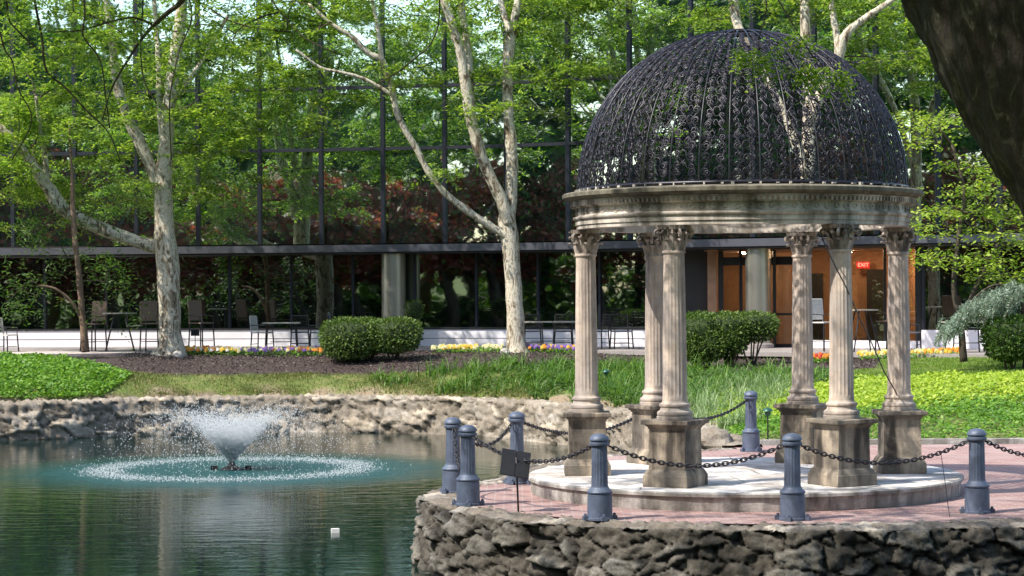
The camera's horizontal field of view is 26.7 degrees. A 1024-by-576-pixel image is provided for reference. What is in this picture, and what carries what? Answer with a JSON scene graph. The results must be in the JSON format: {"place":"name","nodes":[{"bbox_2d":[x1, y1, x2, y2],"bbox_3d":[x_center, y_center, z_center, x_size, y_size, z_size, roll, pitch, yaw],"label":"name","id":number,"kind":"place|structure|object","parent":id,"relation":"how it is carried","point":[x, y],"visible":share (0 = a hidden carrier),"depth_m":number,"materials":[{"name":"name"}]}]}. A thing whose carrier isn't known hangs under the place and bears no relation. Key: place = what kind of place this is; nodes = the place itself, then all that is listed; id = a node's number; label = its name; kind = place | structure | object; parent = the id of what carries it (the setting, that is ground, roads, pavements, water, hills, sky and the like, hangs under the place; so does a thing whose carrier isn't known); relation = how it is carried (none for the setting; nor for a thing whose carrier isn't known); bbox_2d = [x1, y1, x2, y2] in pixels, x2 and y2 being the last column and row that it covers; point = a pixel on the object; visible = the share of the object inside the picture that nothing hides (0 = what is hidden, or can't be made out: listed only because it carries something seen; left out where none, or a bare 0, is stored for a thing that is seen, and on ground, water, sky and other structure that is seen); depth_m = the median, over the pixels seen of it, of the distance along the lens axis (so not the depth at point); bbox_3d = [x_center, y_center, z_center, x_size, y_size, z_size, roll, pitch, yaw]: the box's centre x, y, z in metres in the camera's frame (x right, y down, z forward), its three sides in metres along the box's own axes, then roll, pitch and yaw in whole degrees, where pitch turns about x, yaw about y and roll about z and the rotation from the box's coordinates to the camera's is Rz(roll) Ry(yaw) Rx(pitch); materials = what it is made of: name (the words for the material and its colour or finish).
{"place":"outdoors","nodes":[
{"label":"outdoors","id":0,"kind":"place"},
{"bbox_2d":[0,432,616,575],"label":"pond water","id":1,"kind":"structure","parent":0,"point":[57,518],"depth_m":32.73,"materials":[{"name":"teal liquid"}]},
{"bbox_2d":[43,393,415,483],"bbox_3d":[-5.067,2.635,39.478,6.324,1.461,6.439,0,0,20],"label":"fountain","id":2,"kind":"object","parent":1,"relation":"on","point":[231,443],"visible":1,"depth_m":39.17,"materials":[{"name":"white liquid"}]},
{"bbox_2d":[0,346,990,357],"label":"patio paving","id":3,"kind":"structure","parent":0,"point":[787,352],"depth_m":55.97,"materials":[{"name":"concrete"}]},
{"bbox_2d":[139,301,158,350],"bbox_3d":[-9.661,1.016,57.913,0.548,1.341,0.544,0,0,-29],"label":"patio chair","id":4,"kind":"object","parent":3,"relation":"on","point":[152,308],"visible":0.73,"depth_m":58.08,"materials":[{"name":"black metal"}]},
{"bbox_2d":[381,253,405,319],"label":"round pillar","id":5,"kind":"structure","parent":3,"relation":"on","point":[393,272],"depth_m":60.78,"materials":[{"name":"concrete"}]},
{"bbox_2d":[745,248,773,347],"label":"round pillar","id":6,"kind":"structure","parent":3,"relation":"on","point":[758,279],"depth_m":56.58,"materials":[{"name":"concrete"}]},
{"bbox_2d":[0,351,1023,524],"bbox_3d":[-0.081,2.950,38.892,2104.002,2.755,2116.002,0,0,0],"label":"ground","id":7,"kind":"structure","parent":0,"point":[558,396],"depth_m":50.98,"materials":[{"name":"green plant"}]},
{"bbox_2d":[0,350,131,398],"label":"ground cover","id":8,"kind":"object","parent":7,"relation":"on","point":[40,363],"visible":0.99,"depth_m":50.39,"materials":[{"name":"green plant"}]},
{"bbox_2d":[0,122,157,351],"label":"slender tree","id":9,"kind":"object","parent":7,"relation":"on","point":[80,311],"visible":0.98,"depth_m":53.83,"materials":[{"name":"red plant"}]},
{"bbox_2d":[0,0,307,355],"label":"plane tree","id":10,"kind":"object","parent":7,"relation":"on","point":[162,245],"visible":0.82,"depth_m":54.63,"materials":[{"name":"green plant"}]},
{"bbox_2d":[0,0,443,159],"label":"overhanging tree","id":11,"kind":"object","parent":7,"relation":"on","point":[145,33],"visible":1,"depth_m":13.05,"materials":[{"name":"green plant"}]},
{"bbox_2d":[237,345,323,356],"bbox_3d":[-5.900,1.639,55.196,2.223,0.345,0.836,0,0,0],"label":"flower bed","id":12,"kind":"object","parent":7,"relation":"on","point":[276,349],"visible":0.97,"depth_m":55.05,"materials":[{"name":"multicoloured plant"}]},
{"bbox_2d":[81,363,572,397],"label":"grass","id":13,"kind":"structure","parent":7,"relation":"on","point":[305,374],"depth_m":50.63,"materials":[{"name":"green plant"}]},
{"bbox_2d":[0,393,762,452],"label":"stone retaining wall","id":14,"kind":"structure","parent":7,"relation":"on","point":[29,419],"depth_m":49.02,"materials":[{"name":"grey stone"}]},
{"bbox_2d":[701,427,734,449],"bbox_3d":[3.129,2.433,33.620,0.688,0.554,0.745,0,0,0],"label":"rock","id":15,"kind":"object","parent":14,"relation":"on","point":[712,437],"visible":0.52,"depth_m":33.36,"materials":[{"name":"beige stone"}]},
{"bbox_2d":[235,0,665,352],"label":"plane tree","id":16,"kind":"object","parent":7,"relation":"on","point":[506,230],"visible":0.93,"depth_m":55.03,"materials":[{"name":"green plant"}]},
{"bbox_2d":[0,0,1023,348],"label":"office building","id":17,"kind":"structure","parent":7,"relation":"on","point":[334,222],"depth_m":60.75,"materials":[{"name":"black glass"}]},
{"bbox_2d":[0,156,10,246],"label":"window pane","id":18,"kind":"structure","parent":17,"relation":"in","point":[4,209],"depth_m":62.29,"materials":[{"name":"clear glass"}]},
{"bbox_2d":[0,257,42,328],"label":"window pane","id":19,"kind":"structure","parent":17,"relation":"in","point":[30,263],"depth_m":63.33,"materials":[{"name":"clear glass"}]},
{"bbox_2d":[14,95,71,152],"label":"window pane","id":20,"kind":"structure","parent":17,"relation":"in","point":[54,148],"depth_m":62.14,"materials":[{"name":"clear glass"}]},
{"bbox_2d":[14,0,71,91],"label":"window pane","id":21,"kind":"structure","parent":17,"relation":"in","point":[64,21],"depth_m":62.18,"materials":[{"name":"clear glass"}]},
{"bbox_2d":[15,155,71,246],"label":"window pane","id":22,"kind":"structure","parent":17,"relation":"in","point":[65,172],"depth_m":62.15,"materials":[{"name":"clear glass"}]},
{"bbox_2d":[46,257,104,328],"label":"window pane","id":23,"kind":"structure","parent":17,"relation":"in","point":[59,317],"depth_m":63.18,"materials":[{"name":"clear glass"}]},
{"bbox_2d":[75,0,132,90],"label":"window pane","id":24,"kind":"structure","parent":17,"relation":"in","point":[122,4],"depth_m":61.99,"materials":[{"name":"clear glass"}]},
{"bbox_2d":[76,155,133,245],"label":"window pane","id":25,"kind":"structure","parent":17,"relation":"in","point":[99,176],"depth_m":61.97,"materials":[{"name":"clear glass"}]},
{"bbox_2d":[76,94,133,151],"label":"window pane","id":26,"kind":"structure","parent":17,"relation":"in","point":[125,137],"depth_m":61.99,"materials":[{"name":"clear glass"}]},
{"bbox_2d":[107,256,158,328],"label":"window pane","id":27,"kind":"structure","parent":17,"relation":"in","point":[147,269],"depth_m":62.98,"materials":[{"name":"clear glass"}]},
{"bbox_2d":[137,93,194,150],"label":"window pane","id":28,"kind":"structure","parent":17,"relation":"in","point":[153,142],"depth_m":61.74,"materials":[{"name":"clear glass"}]},
{"bbox_2d":[137,0,194,89],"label":"window pane","id":29,"kind":"structure","parent":17,"relation":"in","point":[160,7],"depth_m":61.82,"materials":[{"name":"clear glass"}]},
{"bbox_2d":[138,154,195,244],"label":"window pane","id":30,"kind":"structure","parent":17,"relation":"in","point":[184,217],"depth_m":61.73,"materials":[{"name":"clear glass"}]},
{"bbox_2d":[179,256,227,327],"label":"window pane","id":31,"kind":"structure","parent":17,"relation":"in","point":[203,278],"depth_m":62.72,"materials":[{"name":"clear glass"}]},
{"bbox_2d":[198,0,256,88],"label":"window pane","id":32,"kind":"structure","parent":17,"relation":"in","point":[210,77],"depth_m":61.56,"materials":[{"name":"clear glass"}]},
{"bbox_2d":[199,92,256,149],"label":"window pane","id":33,"kind":"structure","parent":17,"relation":"in","point":[232,98],"depth_m":61.52,"materials":[{"name":"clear glass"}]},
{"bbox_2d":[199,153,257,244],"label":"window pane","id":34,"kind":"structure","parent":17,"relation":"in","point":[238,226],"depth_m":61.52,"materials":[{"name":"clear glass"}]},
{"bbox_2d":[230,255,289,327],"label":"window pane","id":35,"kind":"structure","parent":17,"relation":"in","point":[260,284],"depth_m":62.50,"materials":[{"name":"clear glass"}]},
{"bbox_2d":[260,0,317,87],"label":"window pane","id":36,"kind":"structure","parent":17,"relation":"in","point":[287,55],"depth_m":61.28,"materials":[{"name":"clear glass"}]},
{"bbox_2d":[261,152,318,244],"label":"window pane","id":37,"kind":"structure","parent":17,"relation":"in","point":[292,216],"depth_m":61.26,"materials":[{"name":"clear glass"}]},
{"bbox_2d":[261,90,318,148],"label":"window pane","id":38,"kind":"structure","parent":17,"relation":"in","point":[281,142],"depth_m":61.26,"materials":[{"name":"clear glass"}]},
{"bbox_2d":[292,255,351,327],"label":"window pane","id":39,"kind":"structure","parent":17,"relation":"in","point":[321,284],"depth_m":62.21,"materials":[{"name":"clear glass"}]},
{"bbox_2d":[322,89,379,147],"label":"window pane","id":40,"kind":"structure","parent":17,"relation":"in","point":[364,131],"depth_m":60.95,"materials":[{"name":"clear glass"}]},
{"bbox_2d":[322,0,379,86],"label":"window pane","id":41,"kind":"structure","parent":17,"relation":"in","point":[359,61],"depth_m":60.97,"materials":[{"name":"clear glass"}]},
{"bbox_2d":[322,150,380,243],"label":"window pane","id":42,"kind":"structure","parent":17,"relation":"in","point":[351,179],"depth_m":60.97,"materials":[{"name":"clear glass"}]},
{"bbox_2d":[354,254,412,318],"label":"window pane","id":43,"kind":"structure","parent":17,"relation":"in","point":[367,267],"depth_m":61.96,"materials":[{"name":"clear glass"}]},
{"bbox_2d":[383,0,441,84],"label":"window pane","id":44,"kind":"structure","parent":17,"relation":"in","point":[431,58],"depth_m":60.61,"materials":[{"name":"clear glass"}]},
{"bbox_2d":[384,87,441,146],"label":"window pane","id":45,"kind":"structure","parent":17,"relation":"in","point":[424,123],"depth_m":60.59,"materials":[{"name":"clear glass"}]},
{"bbox_2d":[384,149,442,242],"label":"window pane","id":46,"kind":"structure","parent":17,"relation":"in","point":[412,212],"depth_m":60.62,"materials":[{"name":"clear glass"}]},
{"bbox_2d":[415,253,474,326],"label":"window pane","id":47,"kind":"structure","parent":17,"relation":"in","point":[445,283],"depth_m":61.49,"materials":[{"name":"clear glass"}]},
{"bbox_2d":[445,0,502,82],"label":"window pane","id":48,"kind":"structure","parent":17,"relation":"in","point":[484,52],"depth_m":60.12,"materials":[{"name":"clear glass"}]},
{"bbox_2d":[445,85,503,145],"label":"window pane","id":49,"kind":"structure","parent":17,"relation":"in","point":[456,134],"depth_m":60.14,"materials":[{"name":"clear glass"}]},
{"bbox_2d":[446,147,503,242],"bbox_3d":[-1.034,-2.607,60.165,1.802,2.660,0.004,0,0,17],"label":"window pane","id":50,"kind":"structure","parent":17,"relation":"in","point":[476,194],"depth_m":60.20,"materials":[{"name":"clear glass"}]},
{"bbox_2d":[477,253,536,326],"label":"window pane","id":51,"kind":"structure","parent":17,"relation":"in","point":[491,300],"depth_m":61.06,"materials":[{"name":"clear glass"}]},
{"bbox_2d":[506,0,564,80],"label":"window pane","id":52,"kind":"structure","parent":17,"relation":"in","point":[540,49],"depth_m":59.54,"materials":[{"name":"clear glass"}]},
{"bbox_2d":[513,82,564,143],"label":"window pane","id":53,"kind":"structure","parent":17,"relation":"in","point":[531,131],"depth_m":59.51,"materials":[{"name":"clear glass"}]},
{"bbox_2d":[515,145,565,240],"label":"window pane","id":54,"kind":"structure","parent":17,"relation":"in","point":[540,215],"depth_m":59.48,"materials":[{"name":"clear glass"}]},
{"bbox_2d":[538,252,597,326],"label":"window pane","id":55,"kind":"structure","parent":17,"relation":"in","point":[557,270],"depth_m":60.39,"materials":[{"name":"clear glass"}]},
{"bbox_2d":[568,0,625,77],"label":"window pane","id":56,"kind":"structure","parent":17,"relation":"in","point":[608,45],"depth_m":58.67,"materials":[{"name":"clear glass"}]},
{"bbox_2d":[569,143,626,240],"bbox_3d":[2.338,-2.633,58.757,1.853,2.660,0.002,0,0,28],"label":"window pane","id":57,"kind":"structure","parent":17,"relation":"in","point":[574,150],"depth_m":59.03,"materials":[{"name":"clear glass"}]},
{"bbox_2d":[569,79,626,141],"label":"window pane","id":58,"kind":"structure","parent":17,"relation":"in","point":[585,103],"depth_m":58.93,"materials":[{"name":"clear glass"}]},
{"bbox_2d":[600,251,645,326],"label":"window pane","id":59,"kind":"structure","parent":17,"relation":"in","point":[622,273],"depth_m":59.50,"materials":[{"name":"clear glass"}]},
{"bbox_2d":[630,75,687,138],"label":"window pane","id":60,"kind":"structure","parent":17,"relation":"in","point":[656,109],"depth_m":57.86,"materials":[{"name":"clear glass"}]},
{"bbox_2d":[630,0,687,72],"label":"window pane","id":61,"kind":"structure","parent":17,"relation":"in","point":[644,42],"depth_m":57.96,"materials":[{"name":"clear glass"}]},
{"bbox_2d":[631,140,688,238],"bbox_3d":[3.956,-2.645,57.899,1.810,2.660,0.006,0,0,28],"label":"window pane","id":62,"kind":"structure","parent":17,"relation":"in","point":[633,235],"depth_m":57.92,"materials":[{"name":"clear glass"}]},
{"bbox_2d":[692,0,748,70],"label":"window pane","id":63,"kind":"structure","parent":17,"relation":"in","point":[718,3],"depth_m":57.08,"materials":[{"name":"clear glass"}]},
{"bbox_2d":[692,72,749,135],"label":"window pane","id":64,"kind":"structure","parent":17,"relation":"in","point":[703,84],"depth_m":57.06,"materials":[{"name":"clear glass"}]},
{"bbox_2d":[693,137,749,237],"bbox_3d":[5.521,-2.658,57.038,1.764,2.660,0.004,0,0,29],"label":"window pane","id":65,"kind":"structure","parent":17,"relation":"in","point":[712,235],"depth_m":57.05,"materials":[{"name":"clear glass"}]},
{"bbox_2d":[754,135,801,236],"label":"window pane","id":66,"kind":"structure","parent":17,"relation":"in","point":[763,149],"depth_m":56.29,"materials":[{"name":"clear glass"}]},
{"bbox_2d":[754,69,802,132],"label":"window pane","id":67,"kind":"structure","parent":17,"relation":"in","point":[778,87],"depth_m":56.32,"materials":[{"name":"clear glass"}]},
{"bbox_2d":[753,0,810,65],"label":"window pane","id":68,"kind":"structure","parent":17,"relation":"in","point":[755,23],"depth_m":56.29,"materials":[{"name":"clear glass"}]},
{"bbox_2d":[815,0,871,60],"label":"window pane","id":69,"kind":"structure","parent":17,"relation":"in","point":[825,36],"depth_m":55.35,"materials":[{"name":"clear glass"}]},
{"bbox_2d":[816,132,872,235],"bbox_3d":[8.513,-2.681,55.338,1.676,2.660,0.005,0,0,30],"label":"window pane","id":70,"kind":"structure","parent":17,"relation":"in","point":[869,232],"depth_m":55.34,"materials":[{"name":"clear glass"}]},
{"bbox_2d":[866,269,883,339],"bbox_3d":[9.944,0.525,59.118,0.460,2.070,0.060,0,0,0],"label":"inner doorway","id":71,"kind":"structure","parent":17,"relation":"in","point":[874,276],"depth_m":59.09,"materials":[{"name":"glass"}]},
{"bbox_2d":[877,0,927,58],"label":"window pane","id":72,"kind":"structure","parent":17,"relation":"in","point":[881,50],"depth_m":54.64,"materials":[{"name":"clear glass"}]},
{"bbox_2d":[877,60,933,127],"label":"window pane","id":73,"kind":"structure","parent":17,"relation":"in","point":[891,100],"depth_m":54.49,"materials":[{"name":"clear glass"}]},
{"bbox_2d":[878,130,934,234],"bbox_3d":[9.939,-2.692,54.509,1.624,2.660,0.005,0,0,30],"label":"window pane","id":74,"kind":"structure","parent":17,"relation":"in","point":[923,177],"depth_m":54.32,"materials":[{"name":"clear glass"}]},
{"bbox_2d":[925,245,997,329],"bbox_3d":[11.401,-0.006,54.911,2.000,2.150,0.004,0,0,29],"label":"window pane","id":75,"kind":"structure","parent":17,"relation":"in","point":[939,302],"depth_m":55.09,"materials":[{"name":"clear glass"}]},
{"bbox_2d":[939,128,996,232],"bbox_3d":[11.326,-2.703,53.718,1.570,2.660,0.004,0,0,29],"label":"window pane","id":76,"kind":"structure","parent":17,"relation":"in","point":[967,145],"depth_m":53.76,"materials":[{"name":"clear glass"}]},
{"bbox_2d":[1001,245,1023,321],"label":"window pane","id":77,"kind":"structure","parent":17,"relation":"in","point":[1006,255],"depth_m":54.26,"materials":[{"name":"clear glass"}]},
{"bbox_2d":[107,348,937,374],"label":"mulch","id":78,"kind":"object","parent":7,"relation":"on","point":[467,353],"visible":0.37,"depth_m":53.14,"materials":[{"name":"brown soil"}]},
{"bbox_2d":[316,315,423,361],"bbox_3d":[-3.494,1.279,53.604,2.683,1.244,1.771,0,0,0],"label":"clipped shrub","id":79,"kind":"object","parent":78,"relation":"on","point":[347,338],"visible":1,"depth_m":53.10,"materials":[{"name":"green plant"}]},
{"bbox_2d":[431,343,503,353],"bbox_3d":[-1.084,1.575,55.199,1.959,0.338,0.840,0,0,0],"label":"flower bed","id":80,"kind":"object","parent":78,"relation":"on","point":[455,348],"visible":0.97,"depth_m":55.03,"materials":[{"name":"yellow plant"}]},
{"bbox_2d":[352,347,859,406],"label":"tall grass","id":81,"kind":"structure","parent":7,"relation":"on","point":[568,374],"depth_m":48.71,"materials":[{"name":"green plant"}]},
{"bbox_2d":[410,448,1023,575],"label":"stone retaining wall","id":82,"kind":"structure","parent":7,"relation":"on","point":[449,539],"depth_m":22.06,"materials":[{"name":"grey stone"}]},
{"bbox_2d":[627,369,814,430],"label":"tall grass","id":83,"kind":"structure","parent":7,"relation":"on","point":[723,422],"depth_m":40.96,"materials":[{"name":"green plant"}]},
{"bbox_2d":[686,309,781,369],"bbox_3d":[4.984,1.212,50.290,2.658,1.464,1.788,0,0,0],"label":"clipped shrub","id":84,"kind":"object","parent":7,"relation":"on","point":[711,336],"visible":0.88,"depth_m":49.88,"materials":[{"name":"green plant"}]},
{"bbox_2d":[667,0,949,183],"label":"plane tree","id":85,"kind":"object","parent":7,"relation":"on","point":[708,16],"visible":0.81,"depth_m":52.25,"materials":[{"name":"green plant"}]},
{"bbox_2d":[703,369,1023,438],"bbox_3d":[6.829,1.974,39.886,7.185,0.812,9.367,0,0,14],"label":"ground cover","id":86,"kind":"object","parent":7,"relation":"on","point":[872,388],"visible":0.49,"depth_m":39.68,"materials":[{"name":"green plant"}]},
{"bbox_2d":[729,0,1023,216],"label":"leaning tree","id":87,"kind":"object","parent":7,"relation":"on","point":[975,48],"visible":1,"depth_m":9.39,"materials":[{"name":"green plant"}]},
{"bbox_2d":[760,438,1023,445],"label":"path kerb","id":88,"kind":"structure","parent":7,"relation":"on","point":[768,442],"depth_m":33.66,"materials":[{"name":"stone"}]},
{"bbox_2d":[856,347,958,360],"bbox_3d":[9.360,1.567,50.790,2.468,0.364,0.814,0,0,0],"label":"flower bed","id":89,"kind":"object","parent":7,"relation":"on","point":[866,354],"visible":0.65,"depth_m":50.61,"materials":[{"name":"yellow plant"}]},
{"bbox_2d":[854,356,1023,378],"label":"grass","id":90,"kind":"structure","parent":7,"relation":"on","point":[941,362],"depth_m":46.74,"materials":[{"name":"green plant"}]},
{"bbox_2d":[879,104,1023,361],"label":"dogwood tree","id":91,"kind":"object","parent":7,"relation":"on","point":[962,215],"visible":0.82,"depth_m":45.92,"materials":[{"name":"green plant"}]},
{"bbox_2d":[933,279,1023,367],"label":"weeping cedar","id":92,"kind":"object","parent":7,"relation":"on","point":[974,309],"visible":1,"depth_m":44.46,"materials":[{"name":"green plant"}]},
{"bbox_2d":[979,311,1023,369],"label":"round shrub","id":93,"kind":"object","parent":7,"relation":"on","point":[1002,341],"visible":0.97,"depth_m":44.22,"materials":[{"name":"green plant"}]},
{"bbox_2d":[478,444,1023,523],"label":"brick terrace","id":94,"kind":"structure","parent":0,"point":[1004,474],"depth_m":24.22,"materials":[{"name":"red brick"}]},
{"bbox_2d":[440,417,461,493],"bbox_3d":[-0.707,2.004,25.895,0.304,0.908,0.304,0,0,-9],"label":"bollard","id":95,"kind":"object","parent":94,"relation":"on","point":[450,472],"visible":0.74,"depth_m":25.81,"materials":[{"name":"grey metal"}]},
{"bbox_2d":[452,425,484,506],"bbox_3d":[-0.497,1.998,24.395,0.304,0.908,0.304,-1,0,45],"label":"bollard","id":96,"kind":"object","parent":94,"relation":"on","point":[468,488],"visible":1,"depth_m":24.31,"materials":[{"name":"grey metal"}]},
{"bbox_2d":[500,448,530,511],"bbox_3d":[0.039,2.101,23.608,0.366,0.696,0.230,0,0,-6],"label":"sign stand","id":97,"kind":"object","parent":94,"relation":"on","point":[513,464],"visible":1,"depth_m":23.60,"materials":[{"name":"black metal"}]},
{"bbox_2d":[503,411,530,484],"bbox_3d":[0.063,2.002,27.095,0.304,0.908,0.304,0,0,-19],"label":"bollard","id":98,"kind":"object","parent":94,"relation":"on","point":[517,418],"visible":0.59,"depth_m":27.02,"materials":[{"name":"grey metal"}]},
{"bbox_2d":[582,433,617,520],"bbox_3d":[0.923,1.985,22.745,0.304,0.908,0.304,0,0,31],"label":"bollard","id":99,"kind":"object","parent":94,"relation":"on","point":[599,499],"visible":1,"depth_m":22.66,"materials":[{"name":"grey metal"}]},
{"bbox_2d":[528,457,963,511],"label":"stone platform","id":100,"kind":"structure","parent":94,"relation":"on","point":[754,485],"depth_m":24.20,"materials":[{"name":"grey stone"}]},
{"bbox_2d":[562,29,927,488],"bbox_3d":[2.767,-0.441,26.001,4.336,5.342,4.320,0,0,0],"label":"gazebo","id":101,"kind":"object","parent":100,"relation":"on","point":[662,218],"visible":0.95,"depth_m":24.86,"materials":[{"name":"stone"}]},
{"bbox_2d":[740,391,761,451],"bbox_3d":[3.583,1.993,32.395,0.304,0.908,0.304,0,0,13],"label":"bollard","id":102,"kind":"object","parent":94,"relation":"on","point":[750,437],"visible":1,"depth_m":32.31,"materials":[{"name":"grey metal"}]},
{"bbox_2d":[775,433,810,521],"bbox_3d":[2.933,1.972,22.595,0.304,0.908,0.304,0,0,-21],"label":"bollard","id":103,"kind":"object","parent":94,"relation":"on","point":[792,499],"visible":1,"depth_m":22.51,"materials":[{"name":"grey metal"}]},
{"bbox_2d":[608,444,783,467],"bbox_3d":[1.927,1.764,22.670,1.854,0.257,0.053,0,0,4],"label":"chain","id":104,"kind":"object","parent":103,"relation":"hanging from","point":[696,464],"visible":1,"depth_m":22.66,"materials":[{"name":"metal"}]},
{"bbox_2d":[801,440,969,464],"bbox_3d":[3.961,1.756,22.895,1.985,0.249,0.053,0,0,-16],"label":"chain","id":105,"kind":"object","parent":103,"relation":"hanging from","point":[888,461],"visible":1,"depth_m":22.88,"materials":[{"name":"metal"}]},
{"bbox_2d":[959,428,994,514],"bbox_3d":[4.993,1.960,23.195,0.304,0.908,0.304,-1,0,44],"label":"bollard","id":106,"kind":"object","parent":94,"relation":"on","point":[977,493],"visible":1,"depth_m":23.11,"materials":[{"name":"grey metal"}]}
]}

